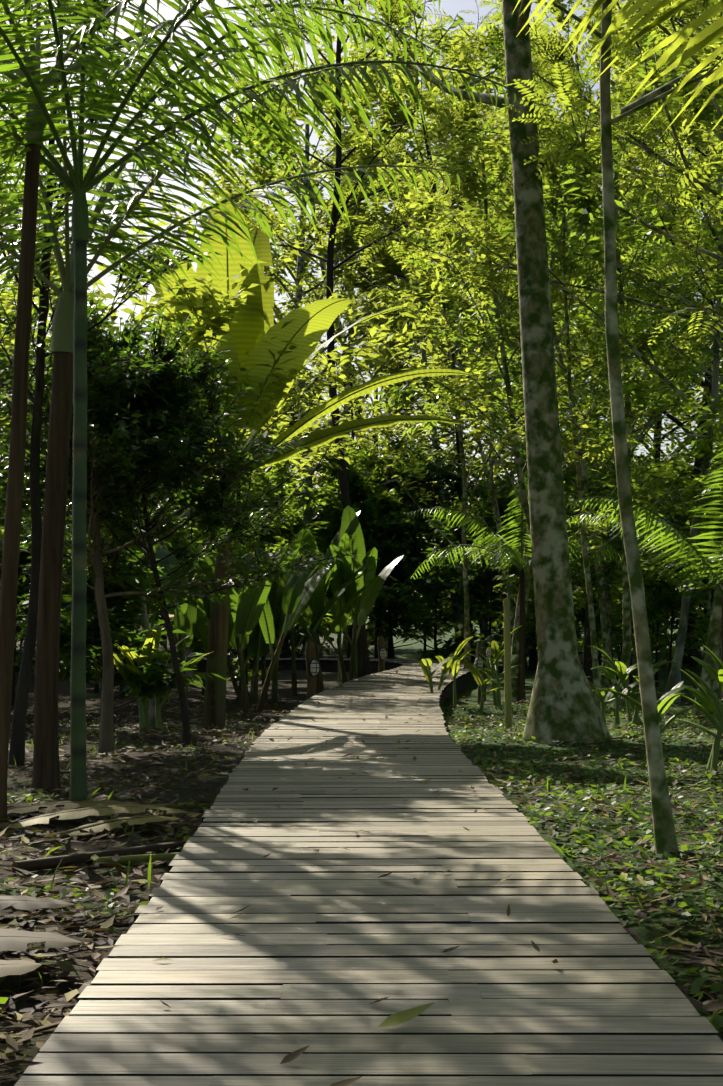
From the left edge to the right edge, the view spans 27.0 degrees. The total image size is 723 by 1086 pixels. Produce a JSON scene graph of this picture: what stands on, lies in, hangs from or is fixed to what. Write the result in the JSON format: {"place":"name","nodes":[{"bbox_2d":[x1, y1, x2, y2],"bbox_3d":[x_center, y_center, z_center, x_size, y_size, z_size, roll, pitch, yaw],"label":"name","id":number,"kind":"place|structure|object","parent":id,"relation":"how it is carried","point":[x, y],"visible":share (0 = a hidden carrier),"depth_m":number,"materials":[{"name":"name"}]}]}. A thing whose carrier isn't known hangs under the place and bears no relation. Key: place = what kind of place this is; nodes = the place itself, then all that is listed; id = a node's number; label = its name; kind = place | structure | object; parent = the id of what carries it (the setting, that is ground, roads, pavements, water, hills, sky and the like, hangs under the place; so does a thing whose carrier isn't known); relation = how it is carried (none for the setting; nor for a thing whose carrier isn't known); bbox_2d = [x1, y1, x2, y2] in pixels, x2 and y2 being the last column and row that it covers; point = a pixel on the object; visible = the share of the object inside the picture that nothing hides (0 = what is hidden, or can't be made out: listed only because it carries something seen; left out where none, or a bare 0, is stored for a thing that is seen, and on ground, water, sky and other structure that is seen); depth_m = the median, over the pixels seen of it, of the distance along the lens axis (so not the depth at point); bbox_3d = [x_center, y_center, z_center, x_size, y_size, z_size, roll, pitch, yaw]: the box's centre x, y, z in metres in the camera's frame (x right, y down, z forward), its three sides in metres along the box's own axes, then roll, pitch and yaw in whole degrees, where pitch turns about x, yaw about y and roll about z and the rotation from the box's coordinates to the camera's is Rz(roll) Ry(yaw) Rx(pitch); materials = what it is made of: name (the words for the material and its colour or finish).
{"place":"outdoors","nodes":[
{"label":"outdoors","id":0,"kind":"place"},
{"bbox_2d":[0,0,721,619],"label":"sky","id":1,"kind":"structure","parent":0,"point":[450,7],"materials":[{"name":"white"}]},
{"bbox_2d":[0,620,722,1085],"bbox_3d":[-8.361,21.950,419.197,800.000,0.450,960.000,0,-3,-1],"label":"ground","id":2,"kind":"structure","parent":0,"point":[104,776],"depth_m":10.55,"materials":[{"name":"soil"}]},
{"bbox_2d":[0,355,60,646],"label":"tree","id":3,"kind":"object","parent":2,"relation":"on","point":[22,603],"visible":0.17,"depth_m":21.51,"materials":[{"name":"green plant"}]},
{"bbox_2d":[0,21,67,440],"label":"tree","id":4,"kind":"object","parent":2,"relation":"on","point":[13,89],"visible":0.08,"depth_m":45.74,"materials":[{"name":"green plant"}]},
{"bbox_2d":[0,507,87,708],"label":"tree","id":5,"kind":"object","parent":2,"relation":"on","point":[25,529],"visible":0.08,"depth_m":24.34,"materials":[{"name":"green plant"}]},
{"bbox_2d":[0,239,146,534],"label":"tree","id":6,"kind":"object","parent":2,"relation":"on","point":[10,352],"visible":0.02,"depth_m":27.18,"materials":[{"name":"green plant"}]},
{"bbox_2d":[19,560,178,703],"bbox_3d":[-3.624,1.288,20.916,2.453,2.524,2.506,0,-3,-1],"label":"shrub","id":7,"kind":"object","parent":2,"relation":"on","point":[64,672],"visible":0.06,"depth_m":20.80,"materials":[{"name":"green plant"}]},
{"bbox_2d":[0,359,207,711],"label":"tree","id":8,"kind":"object","parent":2,"relation":"on","point":[152,585],"visible":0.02,"depth_m":23.82,"materials":[{"name":"green plant"}]},
{"bbox_2d":[21,472,217,697],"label":"tree","id":9,"kind":"object","parent":2,"relation":"on","point":[189,554],"visible":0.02,"depth_m":26.96,"materials":[{"name":"green plant"}]},
{"bbox_2d":[15,523,227,729],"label":"tree","id":10,"kind":"object","parent":2,"relation":"on","point":[120,606],"visible":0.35,"depth_m":16.74,"materials":[{"name":"green plant"}]},
{"bbox_2d":[0,0,247,767],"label":"thin tree","id":11,"kind":"object","parent":2,"relation":"on","point":[17,745],"visible":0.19,"depth_m":12.70,"materials":[{"name":"green plant"}]},
{"bbox_2d":[92,625,212,732],"bbox_3d":[-2.498,1.544,16.963,1.284,1.243,1.056,3,-4,-43],"label":"heliconia","id":12,"kind":"object","parent":2,"relation":"on","point":[151,641],"visible":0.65,"depth_m":16.92,"materials":[{"name":"green plant"}]},
{"bbox_2d":[0,282,316,755],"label":"tree","id":13,"kind":"object","parent":2,"relation":"on","point":[104,409],"visible":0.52,"depth_m":13.37,"materials":[{"name":"green plant"}]},
{"bbox_2d":[0,304,363,747],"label":"tree","id":14,"kind":"object","parent":2,"relation":"on","point":[206,515],"visible":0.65,"depth_m":13.57,"materials":[{"name":"green plant"}]},
{"bbox_2d":[136,444,262,695],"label":"tree","id":15,"kind":"object","parent":2,"relation":"on","point":[179,534],"visible":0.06,"depth_m":29.04,"materials":[{"name":"green plant"}]},
{"bbox_2d":[0,187,416,728],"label":"tree","id":16,"kind":"object","parent":2,"relation":"on","point":[216,323],"visible":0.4,"depth_m":17.51,"materials":[{"name":"green plant"}]},
{"bbox_2d":[0,0,444,820],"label":"palm","id":17,"kind":"object","parent":2,"relation":"on","point":[10,562],"visible":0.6,"depth_m":9.28,"materials":[{"name":"green plant"}]},
{"bbox_2d":[164,614,281,684],"bbox_3d":[-2.803,1.631,28.897,2.540,2.696,2.179,0,-3,-1],"label":"shrub","id":18,"kind":"object","parent":2,"relation":"on","point":[196,647],"visible":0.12,"depth_m":28.71,"materials":[{"name":"green plant"}]},
{"bbox_2d":[130,309,326,684],"bbox_3d":[-3.849,-1.180,32.877,5.399,8.658,3.806,-2,-4,38],"label":"tree","id":19,"kind":"object","parent":2,"relation":"on","point":[295,510],"depth_m":32.51,"materials":[{"name":"green plant"}]},
{"bbox_2d":[0,0,464,793],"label":"palm tree","id":20,"kind":"object","parent":2,"relation":"on","point":[46,748],"visible":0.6,"depth_m":10.98,"materials":[{"name":"green plant"}]},
{"bbox_2d":[136,340,330,685],"bbox_3d":[-3.819,-0.871,33.152,6.399,8.002,6.507,0,-3,-1],"label":"tree","id":21,"kind":"object","parent":2,"relation":"on","point":[187,659],"visible":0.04,"depth_m":32.44,"materials":[{"name":"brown plant"}]},
{"bbox_2d":[146,544,331,713],"bbox_3d":[-1.907,1.305,22.422,2.940,2.605,2.407,0,-3,-1],"label":"heliconia","id":22,"kind":"object","parent":2,"relation":"on","point":[247,611],"visible":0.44,"depth_m":22.56,"materials":[{"name":"green plant"}]},
{"bbox_2d":[186,540,318,706],"bbox_3d":[-1.871,1.377,26.159,2.307,2.914,3.018,0,-3,-1],"label":"heliconia","id":23,"kind":"object","parent":2,"relation":"on","point":[257,646],"visible":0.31,"depth_m":25.57,"materials":[{"name":"green plant"}]},
{"bbox_2d":[180,414,331,657],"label":"tree","id":24,"kind":"object","parent":2,"relation":"on","point":[271,534],"visible":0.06,"depth_m":46.53,"materials":[{"name":"green plant"}]},
{"bbox_2d":[0,0,516,821],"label":"slender palm","id":25,"kind":"object","parent":2,"relation":"on","point":[76,182],"visible":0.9,"depth_m":9.43,"materials":[{"name":"green plant"}]},
{"bbox_2d":[48,197,473,728],"bbox_3d":[-1.266,-1.131,18.144,5.300,6.828,3.087,0,-3,-1],"label":"banana","id":26,"kind":"object","parent":2,"relation":"on","point":[255,328],"visible":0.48,"depth_m":18.45,"materials":[{"name":"green plant"}]},
{"bbox_2d":[143,324,387,701],"bbox_3d":[-2.134,-0.869,25.788,5.326,7.308,7.026,0,-3,-1],"label":"tree","id":27,"kind":"object","parent":2,"relation":"on","point":[287,418],"visible":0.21,"depth_m":26.30,"materials":[{"name":"green plant"}]},
{"bbox_2d":[190,427,352,683],"bbox_3d":[-2.417,0.318,33.490,4.278,5.710,4.420,1,-3,-26],"label":"shrub","id":28,"kind":"object","parent":2,"relation":"on","point":[279,479],"visible":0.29,"depth_m":32.69,"materials":[{"name":"green plant"}]},
{"bbox_2d":[209,371,335,657],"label":"tree","id":29,"kind":"object","parent":2,"relation":"on","point":[320,479],"visible":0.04,"depth_m":54.76,"materials":[{"name":"green plant"}]},
{"bbox_2d":[233,460,344,657],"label":"tree","id":30,"kind":"object","parent":2,"relation":"on","point":[298,636],"visible":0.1,"depth_m":45.83,"materials":[{"name":"green plant"}]},
{"bbox_2d":[305,642,319,698],"bbox_3d":[-0.739,2.059,22.732,0.180,1.124,0.253,2,-3,-34],"label":"lamp post","id":31,"kind":"object","parent":2,"relation":"on","point":[312,667],"visible":0.88,"depth_m":22.71,"materials":[{"name":"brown wood"}]},
{"bbox_2d":[149,37,505,657],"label":"tree","id":32,"kind":"object","parent":2,"relation":"on","point":[358,156],"visible":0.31,"depth_m":47.59,"materials":[{"name":"green plant"}]},
{"bbox_2d":[255,505,403,694],"bbox_3d":[-1.026,1.065,28.892,2.541,3.701,3.519,-3,-4,42],"label":"heliconia","id":33,"kind":"object","parent":2,"relation":"on","point":[357,585],"visible":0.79,"depth_m":28.93,"materials":[{"name":"green plant"}]},
{"bbox_2d":[143,29,521,656],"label":"tree","id":34,"kind":"object","parent":2,"relation":"on","point":[307,258],"visible":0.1,"depth_m":58.00,"materials":[{"name":"green plant"}]},
{"bbox_2d":[229,450,436,655],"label":"tree","id":35,"kind":"object","parent":2,"relation":"on","point":[329,514],"visible":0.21,"depth_m":45.20,"materials":[{"name":"green plant"}]},
{"bbox_2d":[149,6,523,649],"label":"tree","id":36,"kind":"object","parent":2,"relation":"on","point":[283,291],"visible":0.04,"depth_m":67.70,"materials":[{"name":"green plant"}]},
{"bbox_2d":[0,695,722,1084],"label":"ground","id":37,"kind":"structure","parent":2,"relation":"on","point":[14,939],"depth_m":8.18,"materials":[{"name":"green plant"}]},
{"bbox_2d":[142,0,585,677],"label":"feathery tree","id":38,"kind":"object","parent":2,"relation":"on","point":[364,666],"visible":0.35,"depth_m":32.86,"materials":[{"name":"green plant"}]},
{"bbox_2d":[14,658,722,1085],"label":"boardwalk","id":39,"kind":"structure","parent":2,"relation":"on","point":[326,946],"depth_m":5.27,"materials":[{"name":"brown wood"}]},
{"bbox_2d":[153,658,557,1085],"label":"fallen leaves","id":40,"kind":"object","parent":39,"relation":"on","point":[398,1018],"visible":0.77,"depth_m":5.21,"materials":[{"name":"brown plant"}]},
{"bbox_2d":[313,285,435,657],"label":"tree","id":41,"kind":"object","parent":2,"relation":"on","point":[336,327],"visible":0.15,"depth_m":52.31,"materials":[{"name":"green plant"}]},
{"bbox_2d":[313,436,456,630],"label":"shrub","id":42,"kind":"object","parent":2,"relation":"on","point":[363,459],"visible":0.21,"depth_m":45.97,"materials":[{"name":"green plant"}]},
{"bbox_2d":[294,448,481,643],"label":"shrub","id":43,"kind":"object","parent":2,"relation":"on","point":[356,508],"visible":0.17,"depth_m":45.51,"materials":[{"name":"green plant"}]},
{"bbox_2d":[319,439,456,643],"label":"shrub","id":44,"kind":"object","parent":2,"relation":"on","point":[368,633],"depth_m":65.11,"materials":[{"name":"green plant"}]},
{"bbox_2d":[302,195,479,658],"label":"dark tree","id":45,"kind":"object","parent":2,"relation":"on","point":[373,436],"visible":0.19,"depth_m":52.78,"materials":[{"name":"green plant"}]},
{"bbox_2d":[278,108,512,645],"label":"tree","id":46,"kind":"object","parent":2,"relation":"on","point":[368,637],"visible":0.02,"depth_m":77.64,"materials":[{"name":"green plant"}]},
{"bbox_2d":[313,428,480,658],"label":"shrub","id":47,"kind":"object","parent":2,"relation":"on","point":[427,633],"visible":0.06,"depth_m":48.35,"materials":[{"name":"green plant"}]},
{"bbox_2d":[357,496,458,658],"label":"tree","id":48,"kind":"object","parent":2,"relation":"on","point":[390,582],"visible":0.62,"depth_m":44.34,"materials":[{"name":"green plant"}]},
{"bbox_2d":[325,436,499,658],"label":"shrub","id":49,"kind":"object","parent":2,"relation":"on","point":[390,486],"visible":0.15,"depth_m":47.67,"materials":[{"name":"green plant"}]},
{"bbox_2d":[311,174,514,661],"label":"pale tree","id":50,"kind":"object","parent":2,"relation":"on","point":[434,441],"visible":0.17,"depth_m":48.17,"materials":[{"name":"green plant"}]},
{"bbox_2d":[364,440,537,659],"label":"shrub","id":51,"kind":"object","parent":2,"relation":"on","point":[441,476],"visible":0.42,"depth_m":45.07,"materials":[{"name":"green plant"}]},
{"bbox_2d":[386,487,515,655],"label":"shrub","id":52,"kind":"object","parent":2,"relation":"on","point":[434,568],"depth_m":49.16,"materials":[{"name":"green plant"}]},
{"bbox_2d":[418,625,521,714],"bbox_3d":[1.742,1.999,23.826,1.533,1.396,2.719,-1,-3,15],"label":"ginger","id":53,"kind":"object","parent":2,"relation":"on","point":[450,663],"visible":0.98,"depth_m":23.93,"materials":[{"name":"green plant"}]},
{"bbox_2d":[266,0,676,661],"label":"tree","id":54,"kind":"object","parent":2,"relation":"on","point":[394,108],"visible":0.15,"depth_m":47.54,"materials":[{"name":"green plant"}]},
{"bbox_2d":[287,153,657,668],"bbox_3d":[2.103,-2.651,33.041,6.664,11.600,7.390,-2,-3,31],"label":"tree","id":55,"kind":"object","parent":2,"relation":"on","point":[413,267],"visible":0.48,"depth_m":33.08,"materials":[{"name":"green plant"}]},
{"bbox_2d":[474,641,485,703],"bbox_3d":[2.023,2.228,25.592,0.179,1.124,0.254,-2,-3,36],"label":"post","id":56,"kind":"object","parent":2,"relation":"on","point":[480,644],"visible":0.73,"depth_m":25.58,"materials":[{"name":"brown wood"}]},
{"bbox_2d":[322,95,651,613],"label":"tree","id":57,"kind":"object","parent":2,"relation":"on","point":[420,352],"visible":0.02,"depth_m":66.37,"materials":[{"name":"green plant"}]},
{"bbox_2d":[376,471,613,659],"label":"tree","id":58,"kind":"object","parent":2,"relation":"on","point":[478,577],"visible":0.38,"depth_m":40.93,"materials":[{"name":"green plant"}]},
{"bbox_2d":[404,263,587,648],"bbox_3d":[3.387,-1.840,38.270,5.237,10.414,5.492,0,-3,-1],"label":"tree","id":59,"kind":"object","parent":2,"relation":"on","point":[490,488],"visible":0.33,"depth_m":37.97,"materials":[{"name":"green plant"}]},
{"bbox_2d":[503,599,512,730],"bbox_3d":[1.637,1.378,16.864,0.095,1.501,0.093,0,-3,-1],"label":"bamboo stake","id":60,"kind":"object","parent":2,"relation":"on","point":[508,719],"visible":0.88,"depth_m":16.84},
{"bbox_2d":[412,229,604,661],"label":"pale tree","id":61,"kind":"object","parent":2,"relation":"on","point":[484,626],"visible":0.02,"depth_m":45.94,"materials":[{"name":"green plant"}]},
{"bbox_2d":[314,0,720,744],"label":"tree","id":62,"kind":"object","parent":2,"relation":"on","point":[564,704],"visible":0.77,"depth_m":15.02,"materials":[{"name":"grey plant"}]},
{"bbox_2d":[418,450,620,666],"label":"tree","id":63,"kind":"object","parent":2,"relation":"on","point":[498,485],"visible":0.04,"depth_m":43.87,"materials":[{"name":"green plant"}]},
{"bbox_2d":[324,0,722,718],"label":"feathery tree","id":64,"kind":"object","parent":2,"relation":"on","point":[714,630],"visible":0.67,"depth_m":21.59,"materials":[{"name":"green plant"}]},
{"bbox_2d":[325,45,722,565],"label":"tree","id":65,"kind":"object","parent":2,"relation":"on","point":[471,182],"visible":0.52,"depth_m":23.92,"materials":[{"name":"green plant"}]},
{"bbox_2d":[407,477,651,702],"bbox_3d":[2.978,0.883,27.088,3.874,3.950,4.442,2,-3,-34],"label":"palm","id":66,"kind":"object","parent":2,"relation":"on","point":[501,555],"visible":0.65,"depth_m":26.83,"materials":[{"name":"green plant"}]},
{"bbox_2d":[362,105,704,655],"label":"tree","id":67,"kind":"object","parent":2,"relation":"on","point":[444,439],"visible":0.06,"depth_m":59.34,"materials":[{"name":"green plant"}]},
{"bbox_2d":[353,9,722,693],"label":"tree","id":68,"kind":"object","parent":2,"relation":"on","point":[399,395],"visible":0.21,"depth_m":29.21,"materials":[{"name":"green plant"}]},
{"bbox_2d":[357,13,722,656],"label":"tree","id":69,"kind":"object","parent":2,"relation":"on","point":[453,200],"visible":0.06,"depth_m":56.67,"materials":[{"name":"green plant"}]},
{"bbox_2d":[455,155,636,670],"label":"tree","id":70,"kind":"object","parent":2,"relation":"on","point":[533,660],"visible":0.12,"depth_m":40.04,"materials":[{"name":"green plant"}]},
{"bbox_2d":[423,458,684,664],"bbox_3d":[4.883,0.379,38.182,6.647,6.142,6.235,0,-3,-1],"label":"tree","id":71,"kind":"object","parent":2,"relation":"on","point":[663,653],"visible":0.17,"depth_m":38.54,"materials":[{"name":"green plant"}]},
{"bbox_2d":[394,0,721,662],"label":"tree","id":72,"kind":"object","parent":2,"relation":"on","point":[559,19],"visible":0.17,"depth_m":48.35,"materials":[{"name":"green plant"}]},
{"bbox_2d":[428,148,699,702],"bbox_3d":[3.870,-2.359,27.117,5.123,10.494,4.259,0,-3,-1],"label":"mossy tree","id":73,"kind":"object","parent":2,"relation":"on","point":[511,343],"visible":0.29,"depth_m":27.33,"materials":[{"name":"green plant"}]},
{"bbox_2d":[419,9,722,497],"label":"tree","id":74,"kind":"object","parent":2,"relation":"on","point":[623,170],"visible":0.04,"depth_m":66.16,"materials":[{"name":"green plant"}]},
{"bbox_2d":[424,112,722,711],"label":"thin tree","id":75,"kind":"object","parent":2,"relation":"on","point":[579,204],"visible":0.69,"depth_m":22.61,"materials":[{"name":"green plant"}]},
{"bbox_2d":[464,43,722,462],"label":"tree","id":76,"kind":"object","parent":2,"relation":"on","point":[639,397],"visible":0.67,"depth_m":19.67,"materials":[{"name":"green plant"}]},
{"bbox_2d":[469,72,722,708],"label":"tree","id":77,"kind":"object","parent":2,"relation":"on","point":[683,375],"visible":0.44,"depth_m":24.62,"materials":[{"name":"green plant"}]},
{"bbox_2d":[473,132,722,684],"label":"tree","id":78,"kind":"object","parent":2,"relation":"on","point":[588,641],"visible":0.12,"depth_m":33.37,"materials":[{"name":"green plant"}]},
{"bbox_2d":[474,0,722,344],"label":"feathery tree","id":79,"kind":"object","parent":2,"relation":"on","point":[562,141],"visible":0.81,"depth_m":14.27,"materials":[{"name":"green plant"}]},
{"bbox_2d":[475,2,722,664],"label":"tree","id":80,"kind":"object","parent":2,"relation":"on","point":[697,464],"visible":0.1,"depth_m":47.27,"materials":[{"name":"green plant"}]},
{"bbox_2d":[485,408,722,690],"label":"tree","id":81,"kind":"object","parent":2,"relation":"on","point":[577,593],"visible":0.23,"depth_m":29.79,"materials":[{"name":"green plant"}]},
{"bbox_2d":[489,91,722,687],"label":"tree","id":82,"kind":"object","parent":2,"relation":"on","point":[607,596],"visible":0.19,"depth_m":31.83,"materials":[{"name":"green plant"}]},
{"bbox_2d":[495,0,722,158],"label":"palm frond","id":83,"kind":"object","parent":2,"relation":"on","point":[682,35],"visible":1,"depth_m":7.61,"materials":[{"name":"green plant"}]},
{"bbox_2d":[519,443,709,675],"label":"tree","id":84,"kind":"object","parent":2,"relation":"on","point":[595,475],"visible":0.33,"depth_m":29.66,"materials":[{"name":"green plant"}]},
{"bbox_2d":[586,646,680,728],"bbox_3d":[3.049,1.779,18.922,1.733,1.130,1.895,2,-3,-34],"label":"ginger","id":85,"kind":"object","parent":2,"relation":"on","point":[622,672],"visible":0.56,"depth_m":18.35,"materials":[{"name":"green plant"}]},
{"bbox_2d":[548,52,721,646],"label":"tree","id":86,"kind":"object","parent":2,"relation":"on","point":[621,82],"visible":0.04,"depth_m":74.55,"materials":[{"name":"green plant"}]},
{"bbox_2d":[549,0,722,859],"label":"tree sapling","id":87,"kind":"object","parent":2,"relation":"on","point":[665,838],"visible":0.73,"depth_m":7.94,"materials":[{"name":"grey plant"}]},
{"bbox_2d":[575,452,697,626],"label":"tree","id":88,"kind":"object","parent":2,"relation":"on","point":[674,486],"visible":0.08,"depth_m":43.81,"materials":[{"name":"green plant"}]},
{"bbox_2d":[554,63,719,650],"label":"tree","id":89,"kind":"object","parent":2,"relation":"on","point":[656,455],"visible":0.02,"depth_m":67.23,"materials":[{"name":"green plant"}]},
{"bbox_2d":[553,1,722,473],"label":"tree","id":90,"kind":"object","parent":2,"relation":"on","point":[625,176],"visible":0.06,"depth_m":56.25,"materials":[{"name":"green plant"}]},
{"bbox_2d":[581,546,706,658],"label":"tree","id":91,"kind":"object","parent":2,"relation":"on","point":[618,618],"visible":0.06,"depth_m":34.46,"materials":[{"name":"green plant"}]},
{"bbox_2d":[566,437,722,698],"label":"palm","id":92,"kind":"object","parent":2,"relation":"on","point":[694,567],"visible":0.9,"depth_m":16.36,"materials":[{"name":"green plant"}]},
{"bbox_2d":[584,524,710,686],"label":"tree","id":93,"kind":"object","parent":2,"relation":"on","point":[617,602],"visible":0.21,"depth_m":32.20,"materials":[{"name":"green plant"}]},
{"bbox_2d":[572,141,722,655],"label":"tree","id":94,"kind":"object","parent":2,"relation":"on","point":[708,609],"visible":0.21,"depth_m":37.63,"materials":[{"name":"green plant"}]},
{"bbox_2d":[583,147,722,470],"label":"tree","id":95,"kind":"object","parent":2,"relation":"on","point":[672,412],"depth_m":67.00,"materials":[{"name":"green plant"}]},
{"bbox_2d":[597,473,722,676],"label":"shrub","id":96,"kind":"object","parent":2,"relation":"on","point":[669,598],"visible":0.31,"depth_m":30.65,"materials":[{"name":"green plant"}]},
{"bbox_2d":[598,645,722,779],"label":"ginger","id":97,"kind":"object","parent":2,"relation":"on","point":[665,701],"visible":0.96,"depth_m":11.61,"materials":[{"name":"green plant"}]},
{"bbox_2d":[600,25,722,701],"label":"tree","id":98,"kind":"object","parent":2,"relation":"on","point":[674,678],"visible":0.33,"depth_m":25.80,"materials":[{"name":"green plant"}]},
{"bbox_2d":[622,398,722,601],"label":"tree","id":99,"kind":"object","parent":2,"relation":"on","point":[684,481],"visible":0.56,"depth_m":25.52,"materials":[{"name":"green plant"}]},
{"bbox_2d":[624,12,722,393],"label":"tree","id":100,"kind":"object","parent":2,"relation":"on","point":[702,333],"visible":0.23,"depth_m":28.98,"materials":[{"name":"green plant"}]},
{"bbox_2d":[633,149,722,412],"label":"tree","id":101,"kind":"object","parent":2,"relation":"on","point":[702,344],"visible":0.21,"depth_m":46.66,"materials":[{"name":"green plant"}]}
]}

